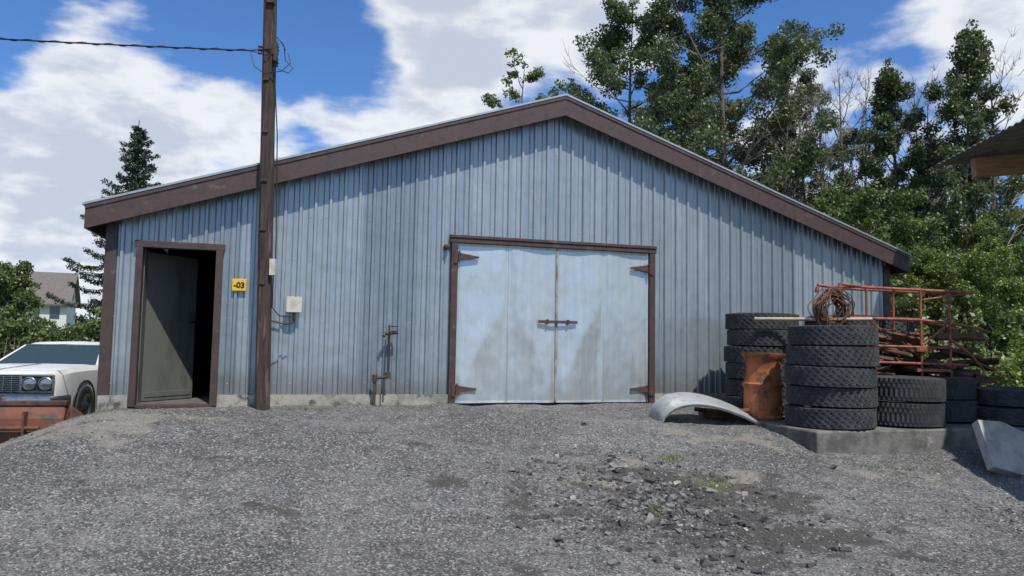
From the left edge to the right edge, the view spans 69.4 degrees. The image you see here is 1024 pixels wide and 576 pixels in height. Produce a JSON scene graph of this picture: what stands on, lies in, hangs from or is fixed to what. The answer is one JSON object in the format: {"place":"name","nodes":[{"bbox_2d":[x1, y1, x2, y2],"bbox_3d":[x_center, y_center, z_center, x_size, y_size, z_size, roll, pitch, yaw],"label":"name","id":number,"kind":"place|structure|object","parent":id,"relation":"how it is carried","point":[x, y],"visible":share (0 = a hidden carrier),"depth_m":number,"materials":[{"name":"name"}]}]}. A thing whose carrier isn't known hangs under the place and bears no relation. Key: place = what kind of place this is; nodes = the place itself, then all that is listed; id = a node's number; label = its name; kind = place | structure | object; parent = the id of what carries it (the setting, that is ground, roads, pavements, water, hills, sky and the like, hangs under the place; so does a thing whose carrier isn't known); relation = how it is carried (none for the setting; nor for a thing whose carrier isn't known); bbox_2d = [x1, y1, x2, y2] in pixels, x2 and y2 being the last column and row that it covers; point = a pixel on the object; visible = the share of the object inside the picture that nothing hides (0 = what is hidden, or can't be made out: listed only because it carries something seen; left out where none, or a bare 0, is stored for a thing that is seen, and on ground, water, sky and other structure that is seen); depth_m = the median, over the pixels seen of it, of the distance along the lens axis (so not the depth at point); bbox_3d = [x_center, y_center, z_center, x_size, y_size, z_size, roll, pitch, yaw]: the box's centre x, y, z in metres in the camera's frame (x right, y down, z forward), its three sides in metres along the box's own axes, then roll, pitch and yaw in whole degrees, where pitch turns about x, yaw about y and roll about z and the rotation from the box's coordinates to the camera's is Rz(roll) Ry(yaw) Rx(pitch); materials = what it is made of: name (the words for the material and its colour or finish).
{"place":"outdoors","nodes":[
{"label":"outdoors","id":0,"kind":"place"},
{"bbox_2d":[1,271,80,340],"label":"distant house","id":1,"kind":"structure","parent":0,"point":[56,284],"depth_m":87.09,"materials":[{"name":"white"}]},
{"bbox_2d":[0,340,1023,575],"bbox_3d":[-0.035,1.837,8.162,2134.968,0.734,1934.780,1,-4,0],"label":"ground","id":2,"kind":"structure","parent":0,"point":[629,417],"depth_m":6.48,"materials":[{"name":"grey gravel"}]},
{"bbox_2d":[0,260,44,339],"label":"garden tree","id":3,"kind":"object","parent":2,"relation":"on","point":[12,285],"visible":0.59,"depth_m":32.10,"materials":[{"name":"green plant"}]},
{"bbox_2d":[0,400,83,443],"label":"rusty loader bucket","id":4,"kind":"object","parent":2,"relation":"on","point":[18,418],"visible":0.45,"depth_m":9.88,"materials":[{"name":"red metal"}]},
{"bbox_2d":[0,341,99,414],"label":"parked car","id":5,"kind":"object","parent":2,"relation":"on","point":[56,371],"visible":0.62,"depth_m":12.19,"materials":[{"name":"white paint"}]},
{"bbox_2d":[0,305,101,358],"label":"hedge","id":6,"kind":"object","parent":2,"relation":"on","point":[16,334],"visible":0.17,"depth_m":23.71,"materials":[{"name":"green plant"}]},
{"bbox_2d":[74,311,100,340],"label":"distant tree line","id":7,"kind":"object","parent":2,"relation":"on","point":[89,314],"depth_m":138.99,"materials":[{"name":"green plant"}]},
{"bbox_2d":[41,120,160,339],"bbox_3d":[-15.464,-1.616,30.386,6.576,10.682,6.378,1,-4,0],"label":"spruce tree","id":8,"kind":"object","parent":2,"relation":"on","point":[136,146],"visible":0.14,"depth_m":29.85,"materials":[{"name":"green plant"}]},
{"bbox_2d":[0,0,293,410],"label":"utility pole","id":9,"kind":"object","parent":2,"relation":"on","point":[267,262],"visible":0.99,"depth_m":9.67,"materials":[{"name":"brown wood"}]},
{"bbox_2d":[372,325,398,405],"bbox_3d":[-1.759,1.120,10.247,0.339,1.220,0.107,2,-4,-16],"label":"water standpipe","id":10,"kind":"object","parent":2,"relation":"on","point":[389,333],"visible":0.99,"depth_m":10.25,"materials":[{"name":"metal"}]},
{"bbox_2d":[82,94,910,411],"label":"metal barn","id":11,"kind":"structure","parent":2,"relation":"on","point":[562,248],"depth_m":10.88,"materials":[{"name":"metal"}]},
{"bbox_2d":[136,249,197,403],"bbox_3d":[-4.788,0.527,10.133,0.201,2.020,1.080,0,-4,16],"label":"open door leaf","id":12,"kind":"structure","parent":11,"relation":"in","point":[169,294],"depth_m":10.17,"materials":[{"name":"grey paint"}]},
{"bbox_2d":[455,243,647,402],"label":"double door leaves","id":13,"kind":"structure","parent":11,"relation":"in","point":[602,356],"depth_m":11.13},
{"bbox_2d":[481,47,567,108],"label":"sparse tree","id":14,"kind":"object","parent":2,"relation":"on","point":[491,101],"visible":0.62,"depth_m":30.90,"materials":[{"name":"green plant"}]},
{"bbox_2d":[82,403,982,514],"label":"grass tufts","id":15,"kind":"object","parent":2,"relation":"on","point":[666,457],"visible":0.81,"depth_m":8.14,"materials":[{"name":"green plant"}]},
{"bbox_2d":[560,0,720,150],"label":"cottonwood tree","id":16,"kind":"object","parent":2,"relation":"on","point":[617,37],"visible":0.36,"depth_m":27.84,"materials":[{"name":"green plant"}]},
{"bbox_2d":[406,413,966,575],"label":"broken asphalt rubble","id":17,"kind":"object","parent":2,"relation":"on","point":[669,503],"visible":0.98,"depth_m":6.37,"materials":[{"name":"grey stone"}]},
{"bbox_2d":[620,52,761,169],"bbox_3d":[8.186,-3.363,34.399,7.300,15.140,7.136,0,-4,15],"label":"cottonwood tree","id":18,"kind":"object","parent":2,"relation":"on","point":[710,91],"visible":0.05,"depth_m":33.48,"materials":[{"name":"green plant"}]},
{"bbox_2d":[648,392,759,424],"bbox_3d":[2.612,1.632,9.720,1.510,0.386,0.512,4,8,-8],"label":"truck fender","id":19,"kind":"object","parent":2,"relation":"on","point":[664,407],"visible":0.94,"depth_m":9.57,"materials":[{"name":"metal"}]},
{"bbox_2d":[694,407,749,418],"bbox_3d":[2.816,1.685,10.017,0.717,0.140,0.380,1,-4,0],"label":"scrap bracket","id":20,"kind":"object","parent":2,"relation":"on","point":[709,413],"visible":0.77,"depth_m":9.90,"materials":[{"name":"metal"}]},
{"bbox_2d":[620,0,856,196],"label":"cottonwood tree","id":21,"kind":"object","parent":2,"relation":"on","point":[782,53],"visible":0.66,"depth_m":25.96,"materials":[{"name":"green plant"}]},
{"bbox_2d":[724,313,798,413],"bbox_3d":[3.719,1.112,10.997,1.093,1.460,1.073,1,-4,0],"label":"tire stack","id":22,"kind":"object","parent":2,"relation":"on","point":[746,332],"visible":0.43,"depth_m":10.65,"materials":[{"name":"rubber"}]},
{"bbox_2d":[732,63,820,198],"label":"bare tree","id":23,"kind":"object","parent":2,"relation":"on","point":[786,192],"visible":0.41,"depth_m":26.70,"materials":[{"name":"grey plant"}]},
{"bbox_2d":[741,122,812,198],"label":"poplar tree","id":24,"kind":"object","parent":2,"relation":"on","point":[763,178],"visible":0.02,"depth_m":35.63,"materials":[{"name":"green plant"}]},
{"bbox_2d":[753,67,870,227],"bbox_3d":[11.354,-2.511,28.851,4.581,12.723,4.406,1,-4,0],"label":"poplar tree","id":25,"kind":"object","parent":2,"relation":"on","point":[806,91],"visible":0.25,"depth_m":28.79,"materials":[{"name":"green plant"}]},
{"bbox_2d":[767,72,868,207],"bbox_3d":[11.207,-2.119,26.920,2.797,11.652,3.022,4,-5,-31],"label":"bare tree","id":26,"kind":"object","parent":2,"relation":"on","point":[822,179],"visible":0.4,"depth_m":27.21,"materials":[{"name":"grey plant"}]},
{"bbox_2d":[791,46,882,220],"bbox_3d":[12.460,-2.679,27.812,3.358,12.946,3.108,-3,-6,42],"label":"bare tree","id":27,"kind":"object","parent":2,"relation":"on","point":[840,130],"visible":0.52,"depth_m":28.16,"materials":[{"name":"grey plant"}]},
{"bbox_2d":[807,176,893,227],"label":"young tree","id":28,"kind":"object","parent":2,"relation":"on","point":[845,189],"visible":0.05,"depth_m":27.04,"materials":[{"name":"green plant"}]},
{"bbox_2d":[808,127,911,208],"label":"poplar tree","id":29,"kind":"object","parent":2,"relation":"on","point":[834,166],"visible":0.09,"depth_m":33.03,"materials":[{"name":"green plant"}]},
{"bbox_2d":[826,64,894,191],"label":"bare tree","id":30,"kind":"object","parent":2,"relation":"on","point":[866,155],"visible":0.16,"depth_m":30.71,"materials":[{"name":"grey plant"}]},
{"bbox_2d":[809,180,950,299],"bbox_3d":[11.021,0.058,24.038,4.941,6.872,5.406,1,-4,0],"label":"young tree","id":31,"kind":"object","parent":2,"relation":"on","point":[858,210],"visible":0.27,"depth_m":23.33,"materials":[{"name":"green plant"}]},
{"bbox_2d":[757,414,1023,454],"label":"concrete pad","id":32,"kind":"object","parent":2,"relation":"on","point":[881,439],"visible":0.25,"depth_m":8.85,"materials":[{"name":"grey concrete"}]},
{"bbox_2d":[741,352,785,419],"bbox_3d":[3.405,1.320,10.037,0.580,0.880,0.580,-1,-6,33],"label":"rusty drum","id":33,"kind":"object","parent":32,"relation":"on","point":[762,384],"visible":0.97,"depth_m":9.83,"materials":[{"name":"orange metal"}]},
{"bbox_2d":[784,325,879,429],"bbox_3d":[3.973,1.093,9.223,1.098,1.236,1.087,1,-4,0],"label":"tire stack","id":34,"kind":"object","parent":32,"relation":"on","point":[830,375],"visible":1,"depth_m":8.78,"materials":[{"name":"rubber"}]},
{"bbox_2d":[754,317,872,320],"bbox_3d":[4.190,0.432,10.315,1.542,0.058,0.072,0,-4,13],"label":"wooden pole stick","id":35,"kind":"object","parent":34,"relation":"on","point":[806,319],"visible":1,"depth_m":10.33,"materials":[{"name":"grey wood"}]},
{"bbox_2d":[807,286,854,324],"bbox_3d":[4.440,0.289,10.263,0.646,0.643,0.297,2,-4,-11],"label":"wire coil","id":36,"kind":"object","parent":34,"relation":"on","point":[834,292],"visible":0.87,"depth_m":10.21,"materials":[{"name":"brown metal"}]},
{"bbox_2d":[804,315,879,367],"bbox_3d":[4.994,1.152,11.249,1.106,1.464,1.097,1,-4,0],"label":"tire stack","id":37,"kind":"object","parent":32,"relation":"on","point":[862,323],"visible":0.03,"depth_m":10.86,"materials":[{"name":"rubber"}]},
{"bbox_2d":[879,317,916,366],"bbox_3d":[5.742,1.172,11.542,1.034,1.410,1.019,1,-4,0],"label":"tire stack","id":38,"kind":"object","parent":32,"relation":"on","point":[899,326],"visible":0.04,"depth_m":11.12,"materials":[{"name":"rubber"}]},
{"bbox_2d":[875,375,945,427],"bbox_3d":[4.988,1.443,9.544,1.075,0.614,1.072,1,-4,0],"label":"tire stack","id":39,"kind":"object","parent":32,"relation":"on","point":[909,401],"visible":0.63,"depth_m":9.07,"materials":[{"name":"rubber"}]},
{"bbox_2d":[814,282,989,376],"bbox_3d":[5.567,0.884,10.596,2.188,1.907,0.769,1,-4,-6],"label":"red steel frame","id":40,"kind":"object","parent":39,"relation":"on","point":[920,321],"visible":0.77,"depth_m":10.37,"materials":[{"name":"orange paint"}]},
{"bbox_2d":[859,324,998,386],"bbox_3d":[5.937,1.202,10.840,2.475,1.323,1.205,1,-4,0],"label":"scrap metal pile","id":41,"kind":"object","parent":39,"relation":"on","point":[902,337],"visible":0.48,"depth_m":10.62,"materials":[{"name":"metal"}]},
{"bbox_2d":[894,375,978,422],"bbox_3d":[5.834,1.521,10.242,1.065,0.605,1.069,1,-4,0],"label":"tire stack","id":42,"kind":"object","parent":32,"relation":"on","point":[961,404],"visible":0.45,"depth_m":9.75,"materials":[{"name":"rubber"}]},
{"bbox_2d":[974,386,1023,425],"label":"tire stack","id":43,"kind":"object","parent":32,"relation":"on","point":[1004,404],"visible":0.81,"depth_m":9.63,"materials":[{"name":"rubber"}]},
{"bbox_2d":[854,57,958,298],"bbox_3d":[14.451,-2.389,27.220,4.298,12.349,3.980,-1,-5,26],"label":"poplar tree","id":44,"kind":"object","parent":2,"relation":"on","point":[890,89],"visible":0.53,"depth_m":26.91,"materials":[{"name":"green plant"}]},
{"bbox_2d":[887,242,944,343],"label":"young tree","id":45,"kind":"object","parent":2,"relation":"on","point":[913,259],"visible":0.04,"depth_m":21.39,"materials":[{"name":"green plant"}]},
{"bbox_2d":[886,66,953,212],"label":"bare tree","id":46,"kind":"object","parent":2,"relation":"on","point":[923,127],"visible":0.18,"depth_m":30.71,"materials":[{"name":"grey plant"}]},
{"bbox_2d":[890,64,958,254],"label":"bare tree","id":47,"kind":"object","parent":2,"relation":"on","point":[934,69],"visible":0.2,"depth_m":28.06,"materials":[{"name":"grey plant"}]},
{"bbox_2d":[854,213,996,344],"bbox_3d":[13.473,0.586,25.012,3.953,6.047,4.325,2,-4,-15],"label":"young tree","id":48,"kind":"object","parent":2,"relation":"on","point":[911,237],"visible":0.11,"depth_m":24.49,"materials":[{"name":"green plant"}]},
{"bbox_2d":[908,133,961,207],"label":"poplar tree","id":49,"kind":"object","parent":2,"relation":"on","point":[944,199],"visible":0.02,"depth_m":36.30,"materials":[{"name":"green plant"}]},
{"bbox_2d":[890,277,1023,385],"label":"shrub thicket","id":50,"kind":"object","parent":2,"relation":"on","point":[904,305],"visible":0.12,"depth_m":18.32,"materials":[{"name":"green plant"}]},
{"bbox_2d":[903,259,1012,350],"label":"young tree","id":51,"kind":"object","parent":2,"relation":"on","point":[935,270],"visible":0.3,"depth_m":21.38,"materials":[{"name":"green plant"}]},
{"bbox_2d":[905,19,1023,324],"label":"poplar tree","id":52,"kind":"object","parent":2,"relation":"on","point":[963,87],"visible":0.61,"depth_m":25.19,"materials":[{"name":"green plant"}]},
{"bbox_2d":[907,235,1023,354],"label":"young tree","id":53,"kind":"object","parent":2,"relation":"on","point":[989,252],"visible":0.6,"depth_m":20.60,"materials":[{"name":"green plant"}]},
{"bbox_2d":[909,339,1023,386],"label":"shrub thicket","id":54,"kind":"object","parent":2,"relation":"on","point":[1012,366],"visible":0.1,"depth_m":15.68,"materials":[{"name":"green plant"}]},
{"bbox_2d":[917,476,1023,533],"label":"gravel","id":55,"kind":"structure","parent":2,"relation":"on","point":[1002,511],"depth_m":6.92,"materials":[{"name":"grey gravel"}]},
{"bbox_2d":[935,119,1023,177],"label":"open shed","id":56,"kind":"structure","parent":2,"relation":"on","point":[1001,153],"depth_m":11.65,"materials":[{"name":"brown wood"}]},
{"bbox_2d":[941,164,1023,308],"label":"poplar tree","id":57,"kind":"object","parent":2,"relation":"on","point":[1010,200],"visible":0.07,"depth_m":31.25,"materials":[{"name":"green plant"}]},
{"bbox_2d":[955,240,1016,339],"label":"young tree","id":58,"kind":"object","parent":2,"relation":"on","point":[995,277],"visible":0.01,"depth_m":34.98,"materials":[{"name":"green plant"}]},
{"bbox_2d":[957,27,1023,295],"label":"bare tree","id":59,"kind":"object","parent":2,"relation":"on","point":[994,187],"visible":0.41,"depth_m":25.21,"materials":[{"name":"grey plant"}]},
{"bbox_2d":[958,204,1023,324],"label":"young tree","id":60,"kind":"object","parent":2,"relation":"on","point":[1015,300],"visible":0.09,"depth_m":26.68,"materials":[{"name":"green plant"}]},
{"bbox_2d":[972,420,1023,475],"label":"broken concrete slab","id":61,"kind":"object","parent":2,"relation":"on","point":[1001,444],"depth_m":8.22,"materials":[{"name":"grey concrete"}]},
{"bbox_2d":[0,0,1023,321],"label":"sky","id":62,"kind":"structure","parent":0,"point":[362,69],"materials":[{"name":"blue"}]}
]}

